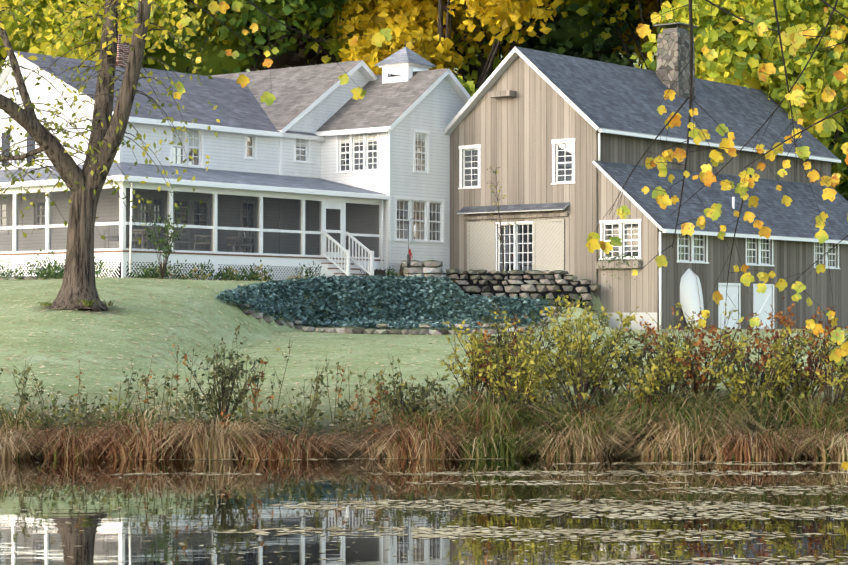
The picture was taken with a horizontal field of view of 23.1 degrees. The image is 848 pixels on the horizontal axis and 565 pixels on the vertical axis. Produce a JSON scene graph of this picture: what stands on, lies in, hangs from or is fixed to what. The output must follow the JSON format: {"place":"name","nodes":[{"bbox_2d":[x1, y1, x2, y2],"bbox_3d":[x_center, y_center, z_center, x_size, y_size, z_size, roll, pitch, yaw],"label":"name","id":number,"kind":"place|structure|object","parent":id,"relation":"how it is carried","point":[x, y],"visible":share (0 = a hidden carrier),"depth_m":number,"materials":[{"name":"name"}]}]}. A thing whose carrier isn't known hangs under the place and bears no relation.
{"place":"outdoors","nodes":[
{"label":"outdoors","id":0,"kind":"place"},
{"bbox_2d":[0,455,847,564],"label":"pond water","id":1,"kind":"structure","parent":0,"point":[350,478],"depth_m":23.59,"materials":[{"name":"grey liquid"}]},
{"bbox_2d":[0,457,847,564],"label":"floating leaves","id":2,"kind":"object","parent":1,"relation":"on","point":[567,533],"visible":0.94,"depth_m":23.54,"materials":[{"name":"green plant"}]},
{"bbox_2d":[0,53,847,455],"bbox_3d":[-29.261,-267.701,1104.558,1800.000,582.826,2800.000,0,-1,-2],"label":"terrain","id":3,"kind":"structure","parent":0,"point":[140,309],"depth_m":46.11,"materials":[{"name":"green plant"}]},
{"bbox_2d":[0,0,219,311],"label":"lawn tree","id":4,"kind":"object","parent":3,"relation":"on","point":[85,184],"visible":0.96,"depth_m":49.36,"materials":[{"name":"brown plant"}]},
{"bbox_2d":[0,34,470,280],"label":"white house","id":5,"kind":"structure","parent":3,"relation":"on","point":[318,165],"depth_m":70.14,"materials":[{"name":"white wood"}]},
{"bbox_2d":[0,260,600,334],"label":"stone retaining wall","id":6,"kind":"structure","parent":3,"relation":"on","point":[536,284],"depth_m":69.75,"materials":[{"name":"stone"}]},
{"bbox_2d":[0,167,607,320],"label":"shrubs","id":7,"kind":"object","parent":3,"relation":"on","point":[49,271],"visible":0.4,"depth_m":63.58,"materials":[{"name":"green plant"}]},
{"bbox_2d":[215,274,554,329],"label":"ground cover","id":8,"kind":"object","parent":3,"relation":"on","point":[261,296],"visible":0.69,"depth_m":65.18,"materials":[{"name":"green plant"}]},
{"bbox_2d":[0,277,846,427],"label":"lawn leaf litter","id":9,"kind":"object","parent":3,"relation":"on","point":[43,366],"visible":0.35,"depth_m":45.95,"materials":[{"name":"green plant"}]},
{"bbox_2d":[0,290,847,463],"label":"pond edge plants","id":10,"kind":"object","parent":3,"relation":"on","point":[502,413],"visible":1,"depth_m":33.82,"materials":[{"name":"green plant"}]},
{"bbox_2d":[0,0,847,200],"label":"background woods","id":11,"kind":"object","parent":3,"relation":"on","point":[451,35],"visible":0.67,"depth_m":92.68,"materials":[{"name":"yellow plant"}]},
{"bbox_2d":[162,0,847,469],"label":"hanging leafy branches","id":12,"kind":"object","parent":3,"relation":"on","point":[796,36],"visible":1,"depth_m":11.59,"materials":[{"name":"yellow plant"}]},
{"bbox_2d":[366,218,703,329],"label":"garden objects","id":13,"kind":"object","parent":3,"relation":"on","point":[691,297],"visible":0.19,"depth_m":70.52,"materials":[{"name":"white wood"}]},
{"bbox_2d":[444,22,847,329],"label":"barn","id":14,"kind":"structure","parent":3,"relation":"on","point":[563,142],"depth_m":73.45,"materials":[{"name":"brown wood"}]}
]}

